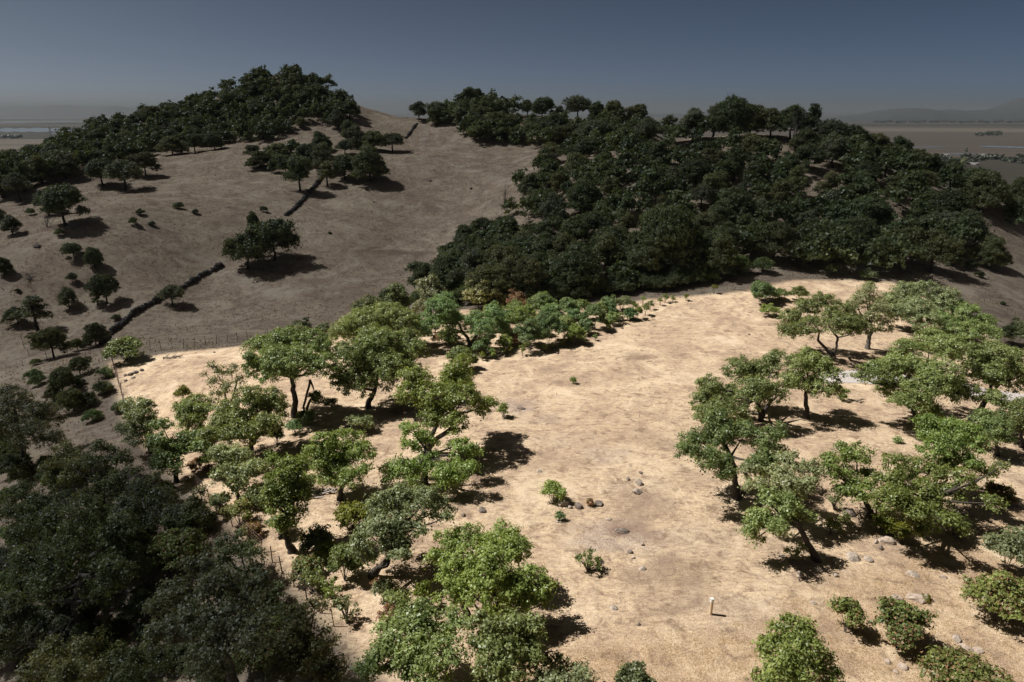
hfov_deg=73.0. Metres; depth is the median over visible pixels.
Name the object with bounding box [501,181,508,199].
bare tree
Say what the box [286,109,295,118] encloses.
oak tree
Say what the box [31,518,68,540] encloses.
scrub oak
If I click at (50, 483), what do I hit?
scrub oak
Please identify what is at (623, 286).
scrub oak
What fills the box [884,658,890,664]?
rock
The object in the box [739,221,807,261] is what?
oak tree
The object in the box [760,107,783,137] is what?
oak tree
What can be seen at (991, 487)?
shrub
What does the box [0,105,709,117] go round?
hills
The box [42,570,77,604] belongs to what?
scrub oak
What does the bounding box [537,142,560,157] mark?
oak tree
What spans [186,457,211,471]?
poison oak
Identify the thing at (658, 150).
oak tree
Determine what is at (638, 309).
seedling
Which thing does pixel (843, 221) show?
oak tree
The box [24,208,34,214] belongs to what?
scrub oak
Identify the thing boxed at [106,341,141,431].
wire fence
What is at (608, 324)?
seedling
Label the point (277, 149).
oak tree
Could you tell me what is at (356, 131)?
oak tree
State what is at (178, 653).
scrub oak
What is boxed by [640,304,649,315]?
seedling
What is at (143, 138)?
oak wood
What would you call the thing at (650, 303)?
seedling
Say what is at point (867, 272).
scrub oak
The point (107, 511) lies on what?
scrub oak
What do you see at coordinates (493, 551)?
oak tree
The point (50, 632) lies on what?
oak
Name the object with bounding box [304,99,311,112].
oak tree
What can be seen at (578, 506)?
rock
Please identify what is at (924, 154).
oak tree
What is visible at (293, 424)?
shrub
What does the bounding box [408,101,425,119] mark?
oak tree
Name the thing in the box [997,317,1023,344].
shrub
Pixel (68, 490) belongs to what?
scrub oak
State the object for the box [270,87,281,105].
oak tree
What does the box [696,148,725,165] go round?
oak tree
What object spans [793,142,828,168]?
oak tree
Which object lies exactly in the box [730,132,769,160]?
oak tree
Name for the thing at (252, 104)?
oak tree
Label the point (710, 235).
oak tree
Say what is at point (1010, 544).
oak tree
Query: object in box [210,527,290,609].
oak tree
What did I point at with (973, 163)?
farm building
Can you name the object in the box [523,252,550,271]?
oak tree
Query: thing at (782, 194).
oak tree
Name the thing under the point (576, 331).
shrub
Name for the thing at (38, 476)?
scrub oak
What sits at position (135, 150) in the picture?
oak tree
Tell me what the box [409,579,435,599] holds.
shrub
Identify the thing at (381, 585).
shrub
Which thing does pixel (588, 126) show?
oak tree
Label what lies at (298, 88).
oak tree
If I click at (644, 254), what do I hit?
oak tree
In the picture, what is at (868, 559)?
rock
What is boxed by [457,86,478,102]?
oak tree
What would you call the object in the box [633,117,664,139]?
oak tree
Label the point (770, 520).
oak tree
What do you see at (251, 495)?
shrub
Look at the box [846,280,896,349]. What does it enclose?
oak tree
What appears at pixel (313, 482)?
shrub
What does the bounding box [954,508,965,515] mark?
rock
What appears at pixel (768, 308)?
shrub
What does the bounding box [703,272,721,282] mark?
scrub oak
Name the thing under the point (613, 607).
rock
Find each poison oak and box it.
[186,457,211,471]
[240,520,266,539]
[375,603,397,620]
[430,331,449,344]
[506,287,526,304]
[507,332,518,344]
[585,497,594,505]
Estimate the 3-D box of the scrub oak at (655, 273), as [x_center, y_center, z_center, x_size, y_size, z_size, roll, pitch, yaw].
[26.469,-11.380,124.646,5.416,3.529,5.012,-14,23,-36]
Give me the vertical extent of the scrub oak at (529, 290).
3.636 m
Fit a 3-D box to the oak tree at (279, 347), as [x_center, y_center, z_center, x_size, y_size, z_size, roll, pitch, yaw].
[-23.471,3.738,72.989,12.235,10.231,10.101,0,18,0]
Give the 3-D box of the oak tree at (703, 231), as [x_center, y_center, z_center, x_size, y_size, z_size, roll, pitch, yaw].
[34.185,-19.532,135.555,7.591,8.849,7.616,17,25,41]
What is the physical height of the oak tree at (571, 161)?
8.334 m
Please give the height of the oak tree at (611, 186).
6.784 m
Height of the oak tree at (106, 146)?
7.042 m
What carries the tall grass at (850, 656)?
on the ground at (690, 331)
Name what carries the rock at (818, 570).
on the ground at (690, 331)
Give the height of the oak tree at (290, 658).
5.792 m
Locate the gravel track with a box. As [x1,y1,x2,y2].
[821,370,1023,401]
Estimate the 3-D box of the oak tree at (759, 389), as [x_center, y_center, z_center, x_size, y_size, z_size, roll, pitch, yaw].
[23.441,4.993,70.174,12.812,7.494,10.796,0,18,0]
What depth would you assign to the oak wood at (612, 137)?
264.28 m
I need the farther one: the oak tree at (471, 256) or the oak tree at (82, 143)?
the oak tree at (82, 143)
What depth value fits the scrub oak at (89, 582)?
51.51 m
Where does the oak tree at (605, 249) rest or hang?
on the ground at (690, 331)
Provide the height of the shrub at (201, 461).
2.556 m
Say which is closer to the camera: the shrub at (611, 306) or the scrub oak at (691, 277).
the shrub at (611, 306)
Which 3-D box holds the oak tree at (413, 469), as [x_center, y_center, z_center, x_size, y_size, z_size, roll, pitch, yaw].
[-6.765,9.816,58.035,9.329,5.938,8.117,0,18,0]
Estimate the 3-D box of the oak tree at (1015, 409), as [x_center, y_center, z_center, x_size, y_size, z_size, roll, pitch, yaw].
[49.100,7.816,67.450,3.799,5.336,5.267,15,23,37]
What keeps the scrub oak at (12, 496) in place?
on the ground at (690, 331)
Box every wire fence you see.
[19,320,102,356]
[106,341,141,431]
[138,321,335,352]
[194,475,333,624]
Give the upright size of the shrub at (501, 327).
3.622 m
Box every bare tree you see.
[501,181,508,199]
[784,99,809,149]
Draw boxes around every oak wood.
[0,63,360,194]
[252,136,333,168]
[435,88,658,151]
[435,116,1023,286]
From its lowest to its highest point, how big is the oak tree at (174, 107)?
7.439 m
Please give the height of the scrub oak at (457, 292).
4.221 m
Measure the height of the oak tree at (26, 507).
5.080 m
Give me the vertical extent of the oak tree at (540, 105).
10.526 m
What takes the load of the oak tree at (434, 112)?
on the ground at (690, 331)
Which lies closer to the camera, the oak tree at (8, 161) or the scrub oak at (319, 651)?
the scrub oak at (319, 651)
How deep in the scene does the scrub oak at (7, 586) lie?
53.20 m
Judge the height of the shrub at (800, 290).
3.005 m
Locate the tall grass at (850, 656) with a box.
[471,509,1023,681]
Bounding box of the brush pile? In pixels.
[163,354,182,358]
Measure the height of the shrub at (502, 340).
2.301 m
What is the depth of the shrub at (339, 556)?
46.57 m
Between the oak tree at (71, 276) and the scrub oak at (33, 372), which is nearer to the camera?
the scrub oak at (33, 372)
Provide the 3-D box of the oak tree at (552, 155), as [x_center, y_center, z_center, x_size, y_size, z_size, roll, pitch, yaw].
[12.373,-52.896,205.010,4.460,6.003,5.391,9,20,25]
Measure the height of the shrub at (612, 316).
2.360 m
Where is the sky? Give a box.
[0,0,1023,112]
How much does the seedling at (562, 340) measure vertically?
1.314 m
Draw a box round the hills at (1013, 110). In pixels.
[819,98,1023,121]
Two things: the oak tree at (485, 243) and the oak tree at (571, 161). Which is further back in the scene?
the oak tree at (571, 161)
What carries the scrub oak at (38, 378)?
on the ground at (690, 331)
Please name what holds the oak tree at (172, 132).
on the ground at (690, 331)
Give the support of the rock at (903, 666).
on the ground at (690, 331)
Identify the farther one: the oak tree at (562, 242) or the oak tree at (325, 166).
the oak tree at (325, 166)
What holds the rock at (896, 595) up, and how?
on the ground at (690, 331)
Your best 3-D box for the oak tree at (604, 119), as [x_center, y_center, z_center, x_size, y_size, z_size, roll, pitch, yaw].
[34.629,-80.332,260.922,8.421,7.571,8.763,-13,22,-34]
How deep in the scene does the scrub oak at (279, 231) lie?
162.43 m
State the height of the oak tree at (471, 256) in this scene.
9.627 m
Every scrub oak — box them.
[0,305,25,323]
[0,433,26,444]
[0,444,29,457]
[0,453,33,474]
[0,488,17,502]
[0,522,26,542]
[0,546,15,572]
[0,567,10,587]
[0,582,32,607]
[0,626,24,661]
[2,549,55,587]
[6,464,38,483]
[9,543,41,563]
[12,499,35,518]
[17,622,69,659]
[23,368,44,380]
[23,603,53,627]
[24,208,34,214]
[26,374,43,384]
[29,359,42,364]
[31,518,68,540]
[32,498,61,516]
[34,465,47,480]
[35,454,57,468]
[35,532,71,549]
[38,465,80,491]
[39,464,68,487]
[41,388,61,400]
[41,644,63,681]
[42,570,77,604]
[45,594,99,631]
[51,633,113,675]
[53,229,65,235]
[54,544,81,571]
[58,487,75,502]
[64,516,90,530]
[65,618,105,644]
[66,374,87,387]
[69,569,133,600]
[73,522,103,541]
[74,483,107,506]
[75,391,97,406]
[76,636,132,681]
[80,408,103,421]
[85,465,118,482]
[85,540,123,571]
[90,504,113,523]
[91,380,116,392]
[92,472,129,491]
[93,614,130,640]
[95,366,113,377]
[100,335,144,360]
[107,504,143,524]
[110,314,120,319]
[110,401,124,410]
[112,580,179,622]
[114,530,173,578]
[121,638,165,681]
[124,471,174,495]
[124,525,159,549]
[127,217,136,223]
[130,617,160,646]
[134,208,144,213]
[134,482,179,513]
[145,526,209,571]
[151,641,192,676]
[157,501,218,536]
[161,599,214,638]
[164,583,190,609]
[172,201,183,208]
[181,651,237,681]
[187,637,232,664]
[219,227,276,268]
[229,581,277,615]
[230,613,288,673]
[246,216,302,260]
[253,599,295,628]
[259,206,268,211]
[290,637,324,675]
[303,657,338,681]
[408,289,421,305]
[447,291,461,303]
[451,284,484,303]
[508,286,529,298]
[519,283,537,297]
[538,286,559,298]
[545,276,572,299]
[567,284,591,298]
[591,279,617,294]
[612,276,637,292]
[633,267,652,276]
[635,276,655,290]
[645,269,662,276]
[650,272,677,288]
[661,267,690,287]
[681,272,696,285]
[690,268,706,282]
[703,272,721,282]
[708,260,736,277]
[729,254,754,272]
[752,256,774,272]
[859,267,877,279]
[963,261,977,269]
[974,271,985,276]
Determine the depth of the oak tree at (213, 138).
250.51 m
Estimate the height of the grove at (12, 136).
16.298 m
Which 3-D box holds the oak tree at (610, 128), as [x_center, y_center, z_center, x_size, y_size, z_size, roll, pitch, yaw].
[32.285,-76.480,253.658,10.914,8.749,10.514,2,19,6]
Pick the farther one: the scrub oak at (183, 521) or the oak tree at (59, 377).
the oak tree at (59, 377)
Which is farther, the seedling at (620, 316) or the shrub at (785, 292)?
the shrub at (785, 292)
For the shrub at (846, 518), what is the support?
on the ground at (690, 331)
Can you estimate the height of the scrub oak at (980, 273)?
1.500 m
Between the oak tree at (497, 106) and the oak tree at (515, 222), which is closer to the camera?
the oak tree at (515, 222)
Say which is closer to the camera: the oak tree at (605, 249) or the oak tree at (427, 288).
the oak tree at (427, 288)
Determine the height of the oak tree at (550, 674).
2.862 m
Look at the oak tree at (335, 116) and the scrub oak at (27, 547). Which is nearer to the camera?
the scrub oak at (27, 547)
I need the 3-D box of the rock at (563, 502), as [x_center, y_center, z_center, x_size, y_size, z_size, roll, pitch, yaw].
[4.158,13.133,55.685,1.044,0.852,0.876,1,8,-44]
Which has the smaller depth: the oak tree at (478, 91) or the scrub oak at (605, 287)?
the scrub oak at (605, 287)
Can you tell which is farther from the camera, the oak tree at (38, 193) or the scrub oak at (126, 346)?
the oak tree at (38, 193)
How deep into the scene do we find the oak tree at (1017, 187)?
162.17 m
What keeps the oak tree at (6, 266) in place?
on the ground at (690, 331)
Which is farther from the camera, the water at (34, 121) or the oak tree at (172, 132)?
the water at (34, 121)
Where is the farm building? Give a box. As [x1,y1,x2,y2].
[967,162,978,164]
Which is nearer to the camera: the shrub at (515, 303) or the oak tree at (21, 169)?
the shrub at (515, 303)
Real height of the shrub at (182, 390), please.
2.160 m
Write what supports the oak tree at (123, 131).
on the ground at (690, 331)
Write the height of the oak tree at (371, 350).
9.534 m
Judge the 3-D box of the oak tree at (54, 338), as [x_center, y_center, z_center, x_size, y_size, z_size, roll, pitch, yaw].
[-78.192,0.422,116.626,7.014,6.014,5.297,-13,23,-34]
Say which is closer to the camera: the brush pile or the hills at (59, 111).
the brush pile
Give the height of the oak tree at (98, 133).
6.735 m
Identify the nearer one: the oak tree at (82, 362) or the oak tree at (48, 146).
the oak tree at (82, 362)
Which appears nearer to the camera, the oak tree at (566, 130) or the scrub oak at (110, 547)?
the scrub oak at (110, 547)
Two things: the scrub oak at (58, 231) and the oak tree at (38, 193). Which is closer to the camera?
the scrub oak at (58, 231)
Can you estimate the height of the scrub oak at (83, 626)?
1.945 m
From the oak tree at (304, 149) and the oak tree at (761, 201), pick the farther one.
the oak tree at (304, 149)
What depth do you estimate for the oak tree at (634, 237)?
127.93 m
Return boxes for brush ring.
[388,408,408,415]
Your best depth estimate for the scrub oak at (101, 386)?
92.52 m
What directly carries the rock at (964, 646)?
on the ground at (690, 331)
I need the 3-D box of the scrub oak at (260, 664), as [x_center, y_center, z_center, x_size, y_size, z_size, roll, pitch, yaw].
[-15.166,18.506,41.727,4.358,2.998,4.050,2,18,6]
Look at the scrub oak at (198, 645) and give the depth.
43.50 m
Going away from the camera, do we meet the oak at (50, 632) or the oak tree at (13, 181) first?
the oak at (50, 632)
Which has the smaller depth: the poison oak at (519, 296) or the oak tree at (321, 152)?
the poison oak at (519, 296)
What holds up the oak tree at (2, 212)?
on the ground at (690, 331)
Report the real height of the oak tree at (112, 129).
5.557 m
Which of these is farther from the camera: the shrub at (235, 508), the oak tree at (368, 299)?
the oak tree at (368, 299)
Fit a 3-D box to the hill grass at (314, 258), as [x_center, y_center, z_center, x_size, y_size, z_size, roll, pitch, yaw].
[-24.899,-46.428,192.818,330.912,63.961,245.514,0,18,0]
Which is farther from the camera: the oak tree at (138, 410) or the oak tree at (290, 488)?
the oak tree at (138, 410)
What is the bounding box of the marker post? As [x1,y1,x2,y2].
[709,597,713,614]
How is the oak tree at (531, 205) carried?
on the ground at (690, 331)
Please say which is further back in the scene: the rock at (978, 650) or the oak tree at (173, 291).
the oak tree at (173, 291)
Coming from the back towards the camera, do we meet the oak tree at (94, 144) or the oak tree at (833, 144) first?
the oak tree at (94, 144)
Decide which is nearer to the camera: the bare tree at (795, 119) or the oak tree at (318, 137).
the bare tree at (795, 119)
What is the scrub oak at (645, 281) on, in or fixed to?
on the ground at (690, 331)
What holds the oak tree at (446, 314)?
on the ground at (690, 331)
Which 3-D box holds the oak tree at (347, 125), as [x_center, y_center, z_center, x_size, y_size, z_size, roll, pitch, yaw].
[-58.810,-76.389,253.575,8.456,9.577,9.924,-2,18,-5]
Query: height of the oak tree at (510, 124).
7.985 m
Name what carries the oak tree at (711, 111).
on the ground at (690, 331)
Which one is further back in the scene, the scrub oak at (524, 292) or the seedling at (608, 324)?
the scrub oak at (524, 292)
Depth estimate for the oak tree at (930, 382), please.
68.96 m
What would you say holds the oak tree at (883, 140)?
on the ground at (690, 331)
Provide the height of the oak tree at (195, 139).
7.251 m
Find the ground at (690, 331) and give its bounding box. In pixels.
[0,75,1023,681]
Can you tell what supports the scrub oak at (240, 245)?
on the ground at (690, 331)
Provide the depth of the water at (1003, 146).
1928.56 m
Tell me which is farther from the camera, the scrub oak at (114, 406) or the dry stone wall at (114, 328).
the dry stone wall at (114, 328)
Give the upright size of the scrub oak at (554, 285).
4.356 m
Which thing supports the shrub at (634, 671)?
on the ground at (690, 331)
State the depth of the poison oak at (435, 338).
96.93 m
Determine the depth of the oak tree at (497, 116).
266.07 m
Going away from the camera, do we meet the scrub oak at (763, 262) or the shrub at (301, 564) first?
the shrub at (301, 564)
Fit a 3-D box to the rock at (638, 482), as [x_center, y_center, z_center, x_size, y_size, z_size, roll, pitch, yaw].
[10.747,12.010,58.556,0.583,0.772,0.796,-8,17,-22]
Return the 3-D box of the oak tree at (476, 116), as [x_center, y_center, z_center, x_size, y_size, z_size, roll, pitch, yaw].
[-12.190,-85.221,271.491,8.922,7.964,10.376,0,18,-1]
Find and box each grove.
[1,134,22,138]
[974,131,1002,135]
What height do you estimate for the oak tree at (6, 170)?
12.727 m
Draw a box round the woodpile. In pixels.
[306,486,337,500]
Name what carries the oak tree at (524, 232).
on the ground at (690, 331)
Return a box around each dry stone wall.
[98,262,223,345]
[284,174,323,215]
[404,123,417,138]
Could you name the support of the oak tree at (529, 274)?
on the ground at (690, 331)
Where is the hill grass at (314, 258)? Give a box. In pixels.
[0,98,1023,435]
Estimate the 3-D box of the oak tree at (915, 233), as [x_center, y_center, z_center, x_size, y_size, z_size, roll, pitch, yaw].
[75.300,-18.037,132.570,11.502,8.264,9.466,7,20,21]
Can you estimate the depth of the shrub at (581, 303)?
106.01 m
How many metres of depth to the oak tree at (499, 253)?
127.28 m
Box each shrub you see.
[172,384,192,398]
[197,445,223,469]
[207,491,231,514]
[217,497,252,523]
[239,483,267,508]
[258,448,284,473]
[263,509,290,536]
[265,427,285,444]
[283,418,302,434]
[285,317,311,332]
[287,550,324,583]
[294,408,314,423]
[296,523,337,552]
[297,566,326,591]
[305,473,316,486]
[313,321,329,332]
[313,540,336,560]
[320,576,341,602]
[324,541,367,580]
[326,397,337,406]
[332,498,369,530]
[332,594,361,623]
[343,413,374,430]
[370,575,398,600]
[380,587,408,607]
[408,316,432,336]
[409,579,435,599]
[437,327,460,344]
[445,345,478,364]
[471,339,491,352]
[481,301,505,319]
[483,300,503,317]
[493,321,512,335]
[495,333,512,348]
[495,402,508,416]
[500,310,518,331]
[504,307,534,333]
[506,299,523,313]
[512,317,546,350]
[515,303,536,316]
[524,291,557,311]
[534,309,568,343]
[537,479,567,500]
[540,302,564,316]
[554,510,565,519]
[559,297,576,314]
[559,313,579,339]
[565,308,586,322]
[565,323,586,344]
[569,376,577,383]
[574,298,589,312]
[574,547,602,570]
[577,317,595,332]
[580,303,608,329]
[592,301,607,317]
[600,295,616,311]
[605,298,619,319]
[606,311,618,324]
[613,660,657,681]
[614,295,630,310]
[624,307,638,319]
[749,280,779,302]
[758,303,781,315]
[769,287,790,300]
[783,541,806,560]
[790,285,810,297]
[818,515,843,535]
[826,488,844,509]
[827,594,868,631]
[835,386,850,399]
[838,511,853,524]
[866,596,939,652]
[868,513,893,532]
[881,520,918,540]
[892,434,904,442]
[915,644,1014,681]
[922,593,932,602]
[935,513,975,536]
[959,568,1023,621]
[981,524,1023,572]
[983,480,1019,504]
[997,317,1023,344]
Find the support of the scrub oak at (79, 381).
on the ground at (690, 331)
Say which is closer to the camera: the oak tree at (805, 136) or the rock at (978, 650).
the rock at (978, 650)
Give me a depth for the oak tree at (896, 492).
50.79 m
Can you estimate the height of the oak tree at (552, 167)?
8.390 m
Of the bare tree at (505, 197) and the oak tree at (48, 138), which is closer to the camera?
the bare tree at (505, 197)
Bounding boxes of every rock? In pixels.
[478,506,485,512]
[558,498,568,505]
[575,502,583,509]
[595,500,602,506]
[609,605,617,610]
[614,528,628,533]
[632,488,642,494]
[635,478,642,485]
[638,565,645,570]
[796,571,804,578]
[813,567,823,572]
[842,508,855,517]
[846,551,859,561]
[863,556,872,562]
[878,536,895,544]
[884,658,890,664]
[887,594,903,599]
[897,663,908,670]
[906,570,918,577]
[906,593,928,603]
[952,634,961,642]
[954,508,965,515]
[958,643,973,652]
[972,646,984,653]
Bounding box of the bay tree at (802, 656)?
[745,610,848,681]
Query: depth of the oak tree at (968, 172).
166.01 m
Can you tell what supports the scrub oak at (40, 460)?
on the ground at (690, 331)
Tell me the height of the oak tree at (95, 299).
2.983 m
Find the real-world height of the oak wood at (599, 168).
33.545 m
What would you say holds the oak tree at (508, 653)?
on the ground at (690, 331)
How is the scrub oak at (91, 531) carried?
on the ground at (690, 331)
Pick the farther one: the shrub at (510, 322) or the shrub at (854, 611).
the shrub at (510, 322)
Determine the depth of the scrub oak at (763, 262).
126.87 m
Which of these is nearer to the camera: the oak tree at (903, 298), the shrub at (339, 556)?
the shrub at (339, 556)
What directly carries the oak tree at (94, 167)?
on the ground at (690, 331)
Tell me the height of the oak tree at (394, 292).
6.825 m
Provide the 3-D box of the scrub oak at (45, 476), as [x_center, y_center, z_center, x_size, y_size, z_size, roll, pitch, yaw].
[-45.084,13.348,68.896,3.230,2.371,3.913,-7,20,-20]
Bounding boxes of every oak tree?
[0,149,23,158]
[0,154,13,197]
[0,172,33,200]
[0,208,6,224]
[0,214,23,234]
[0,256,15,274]
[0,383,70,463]
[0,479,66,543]
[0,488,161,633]
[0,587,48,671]
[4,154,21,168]
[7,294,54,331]
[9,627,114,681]
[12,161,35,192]
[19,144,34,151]
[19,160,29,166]
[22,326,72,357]
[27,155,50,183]
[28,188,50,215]
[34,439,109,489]
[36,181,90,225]
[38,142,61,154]
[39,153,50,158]
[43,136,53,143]
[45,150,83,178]
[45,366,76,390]
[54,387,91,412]
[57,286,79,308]
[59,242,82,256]
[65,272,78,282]
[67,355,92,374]
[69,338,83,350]
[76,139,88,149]
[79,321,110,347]
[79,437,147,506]
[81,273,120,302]
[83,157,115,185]
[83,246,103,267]
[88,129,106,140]
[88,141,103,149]
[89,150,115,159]
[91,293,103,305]
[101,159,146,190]
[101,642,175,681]
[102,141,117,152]
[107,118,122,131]
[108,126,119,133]
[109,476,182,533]
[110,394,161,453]
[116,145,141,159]
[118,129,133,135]
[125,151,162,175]
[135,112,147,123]
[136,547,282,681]
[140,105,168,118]
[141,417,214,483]
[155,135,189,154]
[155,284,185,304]
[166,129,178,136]
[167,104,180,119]
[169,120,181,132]
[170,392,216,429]
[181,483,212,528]
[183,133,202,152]
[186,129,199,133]
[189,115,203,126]
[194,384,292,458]
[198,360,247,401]
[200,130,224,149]
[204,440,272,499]
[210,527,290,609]
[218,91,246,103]
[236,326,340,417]
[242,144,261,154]
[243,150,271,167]
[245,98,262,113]
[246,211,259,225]
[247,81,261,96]
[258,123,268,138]
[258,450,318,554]
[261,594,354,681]
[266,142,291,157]
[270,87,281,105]
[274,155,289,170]
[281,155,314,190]
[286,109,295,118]
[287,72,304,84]
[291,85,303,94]
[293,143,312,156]
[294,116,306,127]
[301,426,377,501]
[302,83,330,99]
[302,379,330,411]
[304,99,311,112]
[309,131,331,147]
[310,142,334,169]
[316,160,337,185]
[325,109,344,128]
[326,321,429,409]
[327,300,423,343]
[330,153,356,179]
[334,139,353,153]
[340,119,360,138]
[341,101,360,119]
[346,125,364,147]
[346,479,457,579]
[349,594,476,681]
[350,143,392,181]
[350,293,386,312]
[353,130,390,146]
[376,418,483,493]
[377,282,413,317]
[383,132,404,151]
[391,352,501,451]
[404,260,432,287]
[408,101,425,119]
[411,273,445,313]
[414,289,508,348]
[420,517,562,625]
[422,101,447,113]
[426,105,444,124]
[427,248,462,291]
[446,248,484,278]
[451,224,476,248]
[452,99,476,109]
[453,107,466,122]
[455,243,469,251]
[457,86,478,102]
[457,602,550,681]
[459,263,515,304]
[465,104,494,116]
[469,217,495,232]
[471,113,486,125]
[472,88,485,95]
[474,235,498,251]
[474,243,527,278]
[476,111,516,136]
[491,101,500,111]
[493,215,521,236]
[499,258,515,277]
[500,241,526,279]
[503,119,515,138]
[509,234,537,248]
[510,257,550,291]
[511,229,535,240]
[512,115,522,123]
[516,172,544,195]
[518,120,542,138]
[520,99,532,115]
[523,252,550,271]
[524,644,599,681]
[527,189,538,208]
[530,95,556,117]
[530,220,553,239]
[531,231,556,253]
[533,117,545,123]
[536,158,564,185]
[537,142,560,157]
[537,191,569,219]
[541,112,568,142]
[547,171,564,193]
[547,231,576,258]
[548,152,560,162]
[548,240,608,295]
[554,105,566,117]
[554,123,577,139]
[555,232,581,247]
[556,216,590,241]
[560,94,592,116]
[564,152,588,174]
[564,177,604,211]
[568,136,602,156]
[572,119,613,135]
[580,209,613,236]
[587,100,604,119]
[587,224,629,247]
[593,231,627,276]
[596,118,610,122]
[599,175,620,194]
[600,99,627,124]
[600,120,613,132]
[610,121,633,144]
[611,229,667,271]
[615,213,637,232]
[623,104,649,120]
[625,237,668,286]
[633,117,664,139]
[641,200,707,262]
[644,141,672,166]
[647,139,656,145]
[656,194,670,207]
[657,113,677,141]
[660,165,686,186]
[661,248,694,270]
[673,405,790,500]
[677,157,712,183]
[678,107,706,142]
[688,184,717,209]
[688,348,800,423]
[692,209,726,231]
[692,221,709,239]
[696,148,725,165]
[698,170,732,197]
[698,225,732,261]
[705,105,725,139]
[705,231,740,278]
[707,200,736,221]
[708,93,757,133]
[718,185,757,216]
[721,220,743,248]
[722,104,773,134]
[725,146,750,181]
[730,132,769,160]
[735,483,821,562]
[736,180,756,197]
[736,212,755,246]
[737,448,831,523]
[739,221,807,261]
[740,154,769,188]
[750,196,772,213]
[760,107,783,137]
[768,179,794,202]
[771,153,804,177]
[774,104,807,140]
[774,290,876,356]
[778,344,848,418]
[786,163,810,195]
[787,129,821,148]
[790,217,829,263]
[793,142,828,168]
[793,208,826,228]
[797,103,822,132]
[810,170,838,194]
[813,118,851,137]
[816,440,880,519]
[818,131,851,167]
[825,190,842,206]
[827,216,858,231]
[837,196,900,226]
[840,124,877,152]
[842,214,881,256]
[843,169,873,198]
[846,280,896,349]
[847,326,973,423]
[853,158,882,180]
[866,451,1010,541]
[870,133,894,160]
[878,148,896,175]
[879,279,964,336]
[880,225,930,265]
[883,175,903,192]
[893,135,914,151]
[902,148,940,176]
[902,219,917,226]
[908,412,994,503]
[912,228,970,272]
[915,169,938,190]
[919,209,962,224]
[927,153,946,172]
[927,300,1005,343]
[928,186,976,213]
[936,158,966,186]
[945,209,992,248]
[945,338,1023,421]
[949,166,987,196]
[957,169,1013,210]
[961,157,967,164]
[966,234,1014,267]
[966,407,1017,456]
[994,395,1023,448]
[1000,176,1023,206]
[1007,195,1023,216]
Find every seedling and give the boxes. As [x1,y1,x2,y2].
[488,348,495,358]
[519,344,526,355]
[557,338,564,346]
[604,321,612,331]
[617,312,624,319]
[633,303,643,318]
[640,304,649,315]
[647,300,653,308]
[661,293,669,301]
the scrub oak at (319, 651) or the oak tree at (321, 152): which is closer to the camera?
the scrub oak at (319, 651)
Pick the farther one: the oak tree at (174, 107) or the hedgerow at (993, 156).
the hedgerow at (993, 156)
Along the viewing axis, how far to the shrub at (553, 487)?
55.63 m
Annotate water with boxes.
[0,118,82,118]
[0,121,82,122]
[0,128,87,131]
[980,146,1023,147]
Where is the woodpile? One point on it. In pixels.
(324, 492)
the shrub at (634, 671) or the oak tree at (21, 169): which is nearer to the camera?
the shrub at (634, 671)
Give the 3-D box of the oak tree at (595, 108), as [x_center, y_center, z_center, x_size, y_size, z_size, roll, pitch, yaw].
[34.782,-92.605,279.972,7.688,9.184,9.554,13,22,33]
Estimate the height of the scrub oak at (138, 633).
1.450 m
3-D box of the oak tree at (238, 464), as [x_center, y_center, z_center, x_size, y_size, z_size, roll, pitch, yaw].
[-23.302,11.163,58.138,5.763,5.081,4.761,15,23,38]
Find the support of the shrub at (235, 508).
on the ground at (690, 331)
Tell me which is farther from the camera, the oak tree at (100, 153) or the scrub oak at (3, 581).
the oak tree at (100, 153)
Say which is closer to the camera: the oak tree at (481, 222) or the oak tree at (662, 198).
the oak tree at (662, 198)
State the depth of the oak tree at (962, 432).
54.84 m
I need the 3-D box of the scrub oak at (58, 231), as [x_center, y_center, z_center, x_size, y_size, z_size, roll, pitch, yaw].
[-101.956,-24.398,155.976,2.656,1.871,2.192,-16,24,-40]
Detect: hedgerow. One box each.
[873,120,1023,122]
[939,153,1023,163]
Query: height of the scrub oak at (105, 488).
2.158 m
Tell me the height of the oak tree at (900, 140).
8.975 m
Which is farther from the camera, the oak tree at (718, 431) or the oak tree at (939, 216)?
the oak tree at (939, 216)
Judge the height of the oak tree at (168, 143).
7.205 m
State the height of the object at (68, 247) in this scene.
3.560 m
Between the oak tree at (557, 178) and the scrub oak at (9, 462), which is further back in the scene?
the oak tree at (557, 178)
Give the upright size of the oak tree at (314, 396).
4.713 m
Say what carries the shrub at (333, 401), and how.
on the ground at (690, 331)
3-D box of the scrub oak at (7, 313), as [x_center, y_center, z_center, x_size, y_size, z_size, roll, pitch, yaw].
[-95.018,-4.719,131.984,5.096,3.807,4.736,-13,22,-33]
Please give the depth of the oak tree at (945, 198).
150.15 m
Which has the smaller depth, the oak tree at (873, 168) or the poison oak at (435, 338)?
the poison oak at (435, 338)

